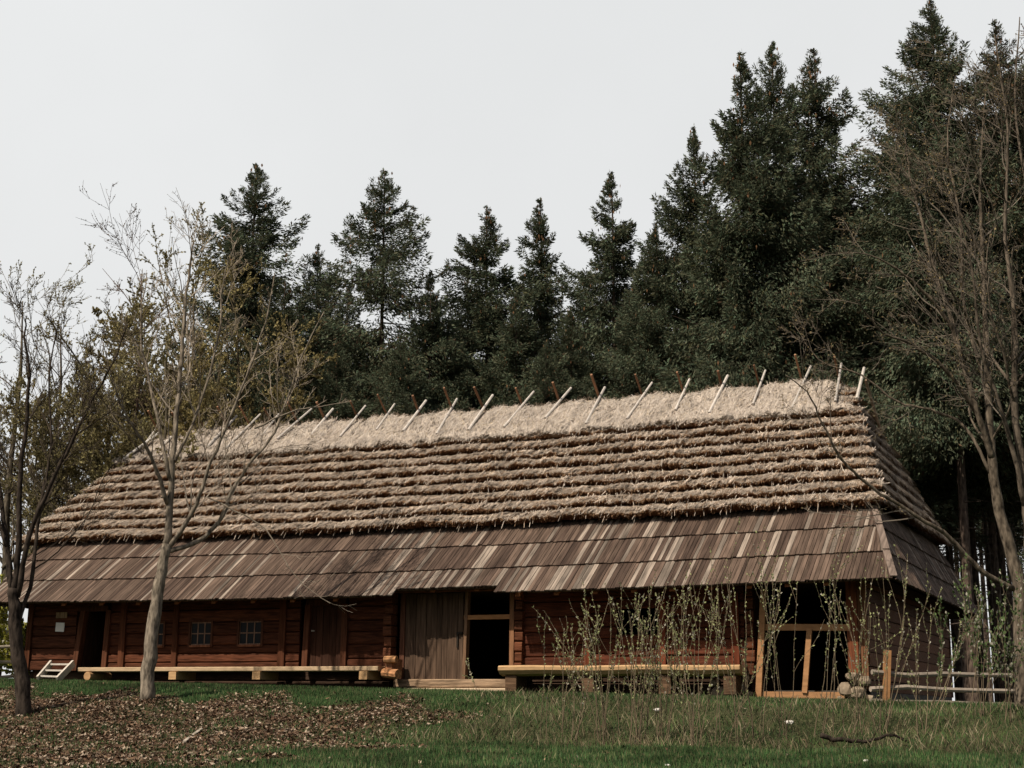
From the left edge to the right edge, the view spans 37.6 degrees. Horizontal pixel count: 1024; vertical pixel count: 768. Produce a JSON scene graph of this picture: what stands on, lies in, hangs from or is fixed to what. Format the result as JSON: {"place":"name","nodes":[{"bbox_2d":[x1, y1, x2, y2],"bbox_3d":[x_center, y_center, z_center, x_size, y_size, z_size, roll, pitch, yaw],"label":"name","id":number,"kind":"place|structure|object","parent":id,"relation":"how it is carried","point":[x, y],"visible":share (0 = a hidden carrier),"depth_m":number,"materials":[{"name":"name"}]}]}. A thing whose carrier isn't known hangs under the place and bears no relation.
{"place":"outdoors","nodes":[
{"label":"outdoors","id":0,"kind":"place"},
{"bbox_2d":[461,658,476,690],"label":"willow shrub","id":1,"kind":"object","parent":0,"point":[470,674],"visible":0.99,"depth_m":39.30,"materials":[{"name":"green plant"}]},
{"bbox_2d":[0,677,1023,767],"bbox_3d":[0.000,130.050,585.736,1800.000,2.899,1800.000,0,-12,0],"label":"ground","id":2,"kind":"structure","parent":0,"point":[819,720],"depth_m":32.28,"materials":[{"name":"green plant"}]},
{"bbox_2d":[0,645,14,678],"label":"rail fence","id":3,"kind":"object","parent":2,"relation":"on","point":[5,661],"visible":0.38,"depth_m":47.28,"materials":[{"name":"grey wood"}]},
{"bbox_2d":[0,574,33,674],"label":"flowering bush","id":4,"kind":"object","parent":2,"relation":"on","point":[4,640],"visible":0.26,"depth_m":48.05,"materials":[{"name":"green plant"}]},
{"bbox_2d":[36,660,75,679],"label":"wooden steps","id":5,"kind":"structure","parent":2,"relation":"on","point":[66,670],"depth_m":45.33,"materials":[{"name":"beige wood"}]},
{"bbox_2d":[0,242,128,675],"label":"budding tree","id":6,"kind":"object","parent":2,"relation":"on","point":[8,505],"visible":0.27,"depth_m":59.56,"materials":[{"name":"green plant"}]},
{"bbox_2d":[0,275,152,716],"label":"bare tree","id":7,"kind":"object","parent":2,"relation":"on","point":[15,581],"visible":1,"depth_m":38.01,"materials":[{"name":"brown plant"}]},
{"bbox_2d":[0,267,155,571],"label":"budding tree","id":8,"kind":"object","parent":2,"relation":"on","point":[42,356],"visible":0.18,"depth_m":63.42,"materials":[{"name":"green plant"}]},
{"bbox_2d":[0,296,194,553],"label":"budding tree","id":9,"kind":"object","parent":2,"relation":"on","point":[34,441],"visible":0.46,"depth_m":56.08,"materials":[{"name":"green plant"}]},
{"bbox_2d":[0,180,211,567],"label":"budding tree","id":10,"kind":"object","parent":2,"relation":"on","point":[137,402],"visible":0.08,"depth_m":63.25,"materials":[{"name":"green plant"}]},
{"bbox_2d":[31,298,253,539],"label":"budding tree","id":11,"kind":"object","parent":2,"relation":"on","point":[102,468],"visible":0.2,"depth_m":54.66,"materials":[{"name":"green plant"}]},
{"bbox_2d":[84,235,339,537],"bbox_3d":[-11.091,2.239,57.357,10.391,18.493,8.674,4,-13,-19],"label":"budding tree","id":12,"kind":"object","parent":2,"relation":"on","point":[97,311],"visible":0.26,"depth_m":57.79,"materials":[{"name":"green plant"}]},
{"bbox_2d":[78,188,353,700],"bbox_3d":[-7.405,1.482,39.621,7.059,13.709,4.890,0,-12,0],"label":"bare tree","id":13,"kind":"object","parent":2,"relation":"on","point":[147,669],"visible":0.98,"depth_m":39.60,"materials":[{"name":"brown plant"}]},
{"bbox_2d":[75,202,360,535],"bbox_3d":[-12.812,2.584,61.438,13.267,19.408,9.888,-8,-15,32],"label":"budding tree","id":14,"kind":"object","parent":2,"relation":"on","point":[199,271],"visible":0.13,"depth_m":62.50,"materials":[{"name":"green plant"}]},
{"bbox_2d":[206,284,322,535],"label":"budding tree","id":15,"kind":"object","parent":2,"relation":"on","point":[249,346],"visible":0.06,"depth_m":59.19,"materials":[{"name":"green plant"}]},
{"bbox_2d":[163,162,368,428],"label":"spruce tree","id":16,"kind":"object","parent":2,"relation":"on","point":[265,238],"visible":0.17,"depth_m":65.95,"materials":[{"name":"green plant"}]},
{"bbox_2d":[216,279,332,627],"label":"spruce tree","id":17,"kind":"object","parent":2,"relation":"on","point":[289,312],"visible":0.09,"depth_m":61.31,"materials":[{"name":"green plant"}]},
{"bbox_2d":[279,243,364,395],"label":"spruce tree","id":18,"kind":"object","parent":2,"relation":"on","point":[316,264],"visible":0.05,"depth_m":68.17,"materials":[{"name":"green plant"}]},
{"bbox_2d":[275,340,398,681],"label":"spruce tree","id":19,"kind":"object","parent":2,"relation":"on","point":[330,384],"visible":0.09,"depth_m":58.03,"materials":[{"name":"green plant"}]},
{"bbox_2d":[313,286,361,391],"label":"spruce tree","id":20,"kind":"object","parent":2,"relation":"on","point":[350,313],"visible":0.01,"depth_m":70.12,"materials":[{"name":"green plant"}]},
{"bbox_2d":[240,168,489,633],"bbox_3d":[-5.015,1.169,61.531,12.088,22.550,13.433,1,-13,-5],"label":"spruce tree","id":21,"kind":"object","parent":2,"relation":"on","point":[372,287],"visible":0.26,"depth_m":63.39,"materials":[{"name":"green plant"}]},
{"bbox_2d":[358,334,439,688],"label":"spruce tree","id":22,"kind":"object","parent":2,"relation":"on","point":[392,377],"visible":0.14,"depth_m":58.02,"materials":[{"name":"green plant"}]},
{"bbox_2d":[382,269,473,412],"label":"spruce tree","id":23,"kind":"object","parent":2,"relation":"on","point":[441,339],"visible":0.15,"depth_m":61.47,"materials":[{"name":"green plant"}]},
{"bbox_2d":[427,280,483,376],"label":"spruce tree","id":24,"kind":"object","parent":2,"relation":"on","point":[460,315],"visible":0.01,"depth_m":72.17,"materials":[{"name":"green plant"}]},
{"bbox_2d":[0,681,916,767],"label":"fallen leaves","id":25,"kind":"object","parent":2,"relation":"on","point":[128,737],"depth_m":33.43,"materials":[{"name":"brown plant"}]},
{"bbox_2d":[183,728,202,742],"bbox_3d":[-6.877,7.575,32.404,0.070,0.279,2.257,1,-13,-3],"label":"broken stick","id":26,"kind":"object","parent":25,"relation":"on","point":[188,737],"visible":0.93,"depth_m":31.99,"materials":[{"name":"beige wood"}]},
{"bbox_2d":[395,205,541,411],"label":"spruce tree","id":27,"kind":"object","parent":2,"relation":"on","point":[486,309],"visible":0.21,"depth_m":64.66,"materials":[{"name":"green plant"}]},
{"bbox_2d":[0,354,983,700],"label":"thatched house","id":28,"kind":"structure","parent":2,"relation":"on","point":[494,526],"depth_m":43.93,"materials":[{"name":"wood"}]},
{"bbox_2d":[55,622,64,631],"bbox_3d":[-14.217,7.646,47.232,0.340,0.280,0.013,-2,-12,24],"label":"paper notice","id":29,"kind":"object","parent":28,"relation":"attached to","point":[59,627],"visible":1,"depth_m":47.22,"materials":[{"name":"white paper"}]},
{"bbox_2d":[56,612,67,617],"bbox_3d":[-14.181,7.279,47.292,0.440,0.180,0.021,-6,-14,24],"label":"wooden plaque","id":30,"kind":"object","parent":28,"relation":"attached to","point":[61,614],"visible":1,"depth_m":47.28,"materials":[{"name":"brown wood"}]},
{"bbox_2d":[82,612,105,666],"bbox_3d":[-13.206,8.143,47.426,0.050,1.820,0.900,-5,-13,24],"label":"door","id":31,"kind":"structure","parent":28,"relation":"in","point":[93,646],"depth_m":47.41,"materials":[{"name":"brown wood"}]},
{"bbox_2d":[143,621,166,647],"bbox_3d":[-10.867,7.627,45.759,0.777,0.800,0.150,-5,-13,24],"label":"window","id":32,"kind":"structure","parent":28,"relation":"in","point":[161,634],"depth_m":45.65,"materials":[{"name":"brown wood"}]},
{"bbox_2d":[187,620,213,646],"bbox_3d":[-9.324,7.493,45.076,0.881,0.800,0.150,-5,-13,24],"label":"window","id":33,"kind":"structure","parent":28,"relation":"in","point":[200,632],"depth_m":45.07,"materials":[{"name":"brown wood"}]},
{"bbox_2d":[77,656,401,680],"bbox_3d":[-8.014,8.301,43.735,11.210,0.666,1.041,-5,-13,24],"label":"plank bench","id":34,"kind":"object","parent":28,"relation":"attached to","point":[392,668],"visible":0.96,"depth_m":43.01,"materials":[{"name":"beige wood"}]},
{"bbox_2d":[236,619,264,646],"bbox_3d":[-7.718,7.352,44.366,0.917,0.800,0.150,-5,-13,24],"label":"window","id":35,"kind":"structure","parent":28,"relation":"in","point":[251,631],"depth_m":44.36,"materials":[{"name":"brown wood"}]},
{"bbox_2d":[308,605,341,665],"bbox_3d":[-5.361,7.294,43.295,1.100,1.860,0.100,-5,-13,24],"label":"door","id":36,"kind":"structure","parent":28,"relation":"in","point":[326,620],"depth_m":43.32,"materials":[{"name":"brown wood"}]},
{"bbox_2d":[463,292,571,410],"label":"spruce tree","id":37,"kind":"object","parent":2,"relation":"on","point":[519,376],"visible":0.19,"depth_m":60.30,"materials":[{"name":"green plant"}]},
{"bbox_2d":[500,340,578,405],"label":"spruce tree","id":38,"kind":"object","parent":2,"relation":"on","point":[546,393],"visible":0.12,"depth_m":58.26,"materials":[{"name":"green plant"}]},
{"bbox_2d":[503,197,579,366],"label":"spruce tree","id":39,"kind":"object","parent":2,"relation":"on","point":[543,315],"visible":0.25,"depth_m":68.07,"materials":[{"name":"green plant"}]},
{"bbox_2d":[536,614,559,738],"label":"willow shrub","id":40,"kind":"object","parent":2,"relation":"on","point":[545,674],"visible":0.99,"depth_m":30.87,"materials":[{"name":"green plant"}]},
{"bbox_2d":[536,304,607,401],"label":"spruce tree","id":41,"kind":"object","parent":2,"relation":"on","point":[578,360],"visible":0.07,"depth_m":61.42,"materials":[{"name":"green plant"}]},
{"bbox_2d":[552,604,597,740],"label":"willow shrub","id":42,"kind":"object","parent":2,"relation":"on","point":[574,683],"visible":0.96,"depth_m":31.21,"materials":[{"name":"green plant"}]},
{"bbox_2d":[532,578,646,744],"bbox_3d":[1.429,5.710,30.965,2.650,3.375,1.118,-11,-17,41],"label":"willow shrub","id":43,"kind":"object","parent":2,"relation":"on","point":[598,678],"visible":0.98,"depth_m":30.60,"materials":[{"name":"green plant"}]},
{"bbox_2d":[571,271,619,381],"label":"spruce tree","id":44,"kind":"object","parent":2,"relation":"on","point":[588,319],"depth_m":72.05,"materials":[{"name":"green plant"}]},
{"bbox_2d":[550,171,647,400],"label":"spruce tree","id":45,"kind":"object","parent":2,"relation":"on","point":[608,261],"visible":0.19,"depth_m":65.19,"materials":[{"name":"green plant"}]},
{"bbox_2d":[498,665,745,694],"bbox_3d":[2.802,7.658,38.919,6.602,0.730,0.881,-5,-13,24],"label":"log bench","id":46,"kind":"object","parent":2,"relation":"on","point":[515,677],"visible":0.75,"depth_m":38.70,"materials":[{"name":"beige wood"}]},
{"bbox_2d":[605,280,652,399],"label":"spruce tree","id":47,"kind":"object","parent":2,"relation":"on","point":[617,324],"visible":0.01,"depth_m":61.43,"materials":[{"name":"green plant"}]},
{"bbox_2d":[577,221,694,400],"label":"spruce tree","id":48,"kind":"object","parent":2,"relation":"on","point":[641,373],"visible":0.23,"depth_m":58.41,"materials":[{"name":"green plant"}]},
{"bbox_2d":[611,582,681,745],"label":"willow shrub","id":49,"kind":"object","parent":2,"relation":"on","point":[637,731],"visible":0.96,"depth_m":30.10,"materials":[{"name":"green plant"}]},
{"bbox_2d":[610,569,699,743],"bbox_3d":[3.060,5.475,30.302,1.551,3.547,1.492,11,-16,-40],"label":"willow shrub","id":50,"kind":"object","parent":2,"relation":"on","point":[661,684],"visible":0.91,"depth_m":30.16,"materials":[{"name":"green plant"}]},
{"bbox_2d":[338,686,1023,756],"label":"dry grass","id":51,"kind":"structure","parent":2,"relation":"on","point":[978,744],"depth_m":31.29,"materials":[{"name":"green plant"}]},
{"bbox_2d":[611,126,753,395],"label":"spruce tree","id":52,"kind":"object","parent":2,"relation":"on","point":[689,197],"visible":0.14,"depth_m":59.91,"materials":[{"name":"green plant"}]},
{"bbox_2d":[666,563,731,745],"bbox_3d":[3.655,5.344,29.636,1.272,3.605,1.757,0,-12,0],"label":"willow shrub","id":53,"kind":"object","parent":2,"relation":"on","point":[680,674],"visible":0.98,"depth_m":29.54,"materials":[{"name":"green plant"}]},
{"bbox_2d":[682,517,792,745],"bbox_3d":[4.365,4.850,29.881,2.279,4.555,0.927,3,-13,-14],"label":"willow shrub","id":54,"kind":"object","parent":2,"relation":"on","point":[717,668],"visible":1,"depth_m":29.67,"materials":[{"name":"green plant"}]},
{"bbox_2d":[706,552,784,743],"bbox_3d":[4.832,5.234,30.151,1.806,3.868,0.820,5,-14,-23],"label":"willow shrub","id":55,"kind":"object","parent":2,"relation":"on","point":[768,649],"visible":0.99,"depth_m":30.10,"materials":[{"name":"green plant"}]},
{"bbox_2d":[749,527,824,738],"bbox_3d":[5.429,4.947,30.159,1.286,4.312,1.654,-6,-14,27],"label":"willow shrub","id":56,"kind":"object","parent":2,"relation":"on","point":[774,645],"visible":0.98,"depth_m":30.39,"materials":[{"name":"green plant"}]},
{"bbox_2d":[654,48,924,636],"bbox_3d":[10.321,-1.058,56.898,11.170,25.853,11.873,5,-13,-22],"label":"spruce tree","id":57,"kind":"object","parent":2,"relation":"on","point":[746,199],"visible":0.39,"depth_m":57.10,"materials":[{"name":"green plant"}]},
{"bbox_2d":[669,41,957,528],"bbox_3d":[10.578,-1.225,58.608,12.351,27.332,11.755,-4,-13,17],"label":"spruce tree","id":58,"kind":"object","parent":2,"relation":"on","point":[825,205],"visible":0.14,"depth_m":59.90,"materials":[{"name":"green plant"}]},
{"bbox_2d":[724,48,942,486],"bbox_3d":[11.749,-1.086,60.972,9.978,27.739,11.268,9,-15,-35],"label":"spruce tree","id":59,"kind":"object","parent":2,"relation":"on","point":[826,115],"visible":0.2,"depth_m":62.49,"materials":[{"name":"green plant"}]},
{"bbox_2d":[814,521,862,735],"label":"willow shrub","id":60,"kind":"object","parent":2,"relation":"on","point":[835,616],"visible":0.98,"depth_m":30.37,"materials":[{"name":"green plant"}]},
{"bbox_2d":[814,558,904,735],"bbox_3d":[6.966,5.323,30.474,1.239,3.583,1.587,10,-16,-37],"label":"willow shrub","id":61,"kind":"object","parent":2,"relation":"on","point":[859,667],"visible":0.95,"depth_m":30.23,"materials":[{"name":"green plant"}]},
{"bbox_2d":[808,181,929,501],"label":"spruce tree","id":62,"kind":"object","parent":2,"relation":"on","point":[870,308],"visible":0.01,"depth_m":63.05,"materials":[{"name":"green plant"}]},
{"bbox_2d":[835,544,930,736],"bbox_3d":[7.668,5.166,30.229,1.954,3.848,1.031,2,-13,-10],"label":"willow shrub","id":63,"kind":"object","parent":2,"relation":"on","point":[900,648],"visible":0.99,"depth_m":30.17,"materials":[{"name":"green plant"}]},
{"bbox_2d":[802,118,994,660],"bbox_3d":[15.126,0.682,61.227,8.841,24.578,9.984,-12,-17,43],"label":"spruce tree","id":64,"kind":"object","parent":2,"relation":"on","point":[931,495],"visible":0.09,"depth_m":59.53,"materials":[{"name":"green plant"}]},
{"bbox_2d":[776,47,1023,707],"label":"bare tree","id":65,"kind":"object","parent":2,"relation":"on","point":[987,434],"visible":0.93,"depth_m":33.97,"materials":[{"name":"twig"},{"name":"bark"}]},
{"bbox_2d":[803,0,1023,701],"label":"spruce tree","id":66,"kind":"object","parent":2,"relation":"on","point":[917,380],"visible":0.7,"depth_m":55.67,"materials":[{"name":"green plant"}]},
{"bbox_2d":[860,269,967,624],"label":"spruce tree","id":67,"kind":"object","parent":2,"relation":"on","point":[886,311],"visible":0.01,"depth_m":61.55,"materials":[{"name":"green plant"}]},
{"bbox_2d":[901,587,961,736],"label":"willow shrub","id":68,"kind":"object","parent":2,"relation":"on","point":[916,664],"visible":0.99,"depth_m":30.00,"materials":[{"name":"green plant"}]},
{"bbox_2d":[869,650,1013,703],"bbox_3d":[11.074,7.266,35.847,5.858,1.736,0.248,4,-13,-19],"label":"rail fence","id":69,"kind":"object","parent":2,"relation":"on","point":[887,687],"visible":0.62,"depth_m":35.32,"materials":[{"name":"grey wood"}]},
{"bbox_2d":[876,17,1023,546],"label":"bare tree","id":70,"kind":"object","parent":2,"relation":"on","point":[1013,382],"visible":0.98,"depth_m":32.23,"materials":[{"name":"brown plant"}]},
{"bbox_2d":[915,584,987,706],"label":"leafy shrub","id":71,"kind":"object","parent":2,"relation":"on","point":[939,663],"visible":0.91,"depth_m":33.65,"materials":[{"name":"green plant"}]},
{"bbox_2d":[882,136,1022,702],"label":"spruce tree","id":72,"kind":"object","parent":2,"relation":"on","point":[1010,499],"visible":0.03,"depth_m":59.37,"materials":[{"name":"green plant"}]},
{"bbox_2d":[942,504,964,700],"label":"spruce tree","id":73,"kind":"object","parent":2,"relation":"on","point":[959,681],"depth_m":63.01,"materials":[{"name":"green plant"}]},
{"bbox_2d":[927,498,986,571],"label":"spruce tree","id":74,"kind":"object","parent":2,"relation":"on","point":[956,534],"visible":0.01,"depth_m":65.90,"materials":[{"name":"green plant"}]},
{"bbox_2d":[907,18,1023,556],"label":"spruce tree","id":75,"kind":"object","parent":2,"relation":"on","point":[996,31],"visible":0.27,"depth_m":57.14,"materials":[{"name":"green plant"}]},
{"bbox_2d":[944,505,991,701],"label":"spruce tree","id":76,"kind":"object","parent":2,"relation":"on","point":[975,573],"depth_m":61.55,"materials":[{"name":"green plant"}]},
{"bbox_2d":[940,524,995,700],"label":"spruce tree","id":77,"kind":"object","parent":2,"relation":"on","point":[958,576],"visible":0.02,"depth_m":90.81,"materials":[{"name":"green plant"}]},
{"bbox_2d":[951,515,985,701],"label":"spruce tree","id":78,"kind":"object","parent":2,"relation":"on","point":[965,667],"visible":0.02,"depth_m":78.81,"materials":[{"name":"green plant"}]},
{"bbox_2d":[953,553,1006,717],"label":"leafy shrub","id":79,"kind":"object","parent":2,"relation":"on","point":[979,627],"visible":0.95,"depth_m":31.74,"materials":[{"name":"green plant"}]},
{"bbox_2d":[944,519,1023,701],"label":"spruce tree","id":80,"kind":"object","parent":2,"relation":"on","point":[985,620],"visible":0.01,"depth_m":87.08,"materials":[{"name":"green plant"}]},
{"bbox_2d":[954,514,1023,651],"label":"spruce tree","id":81,"kind":"object","parent":2,"relation":"on","point":[1011,600],"visible":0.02,"depth_m":89.27,"materials":[{"name":"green plant"}]},
{"bbox_2d":[964,63,1023,504],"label":"spruce tree","id":82,"kind":"object","parent":2,"relation":"on","point":[1012,468],"depth_m":58.98,"materials":[{"name":"green plant"}]},
{"bbox_2d":[979,509,1011,701],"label":"spruce tree","id":83,"kind":"object","parent":2,"relation":"on","point":[990,604],"depth_m":69.36,"materials":[{"name":"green plant"}]},
{"bbox_2d":[969,441,1023,701],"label":"spruce tree","id":84,"kind":"object","parent":2,"relation":"on","point":[1001,559],"depth_m":60.48,"materials":[{"name":"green plant"}]},
{"bbox_2d":[975,496,1023,553],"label":"spruce tree","id":85,"kind":"object","parent":2,"relation":"on","point":[1012,519],"visible":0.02,"depth_m":65.64,"materials":[{"name":"green plant"}]},
{"bbox_2d":[980,517,1022,591],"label":"spruce tree","id":86,"kind":"object","parent":2,"relation":"on","point":[1014,539],"depth_m":74.08,"materials":[{"name":"green plant"}]},
{"bbox_2d":[985,565,1023,722],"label":"leafy shrub","id":87,"kind":"object","parent":2,"relation":"on","point":[1009,643],"visible":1,"depth_m":30.54,"materials":[{"name":"green plant"}]},
{"bbox_2d":[0,0,1023,700],"label":"sky","id":88,"kind":"structure","parent":0,"point":[505,106],"materials":[{"name":"white"}]}
]}

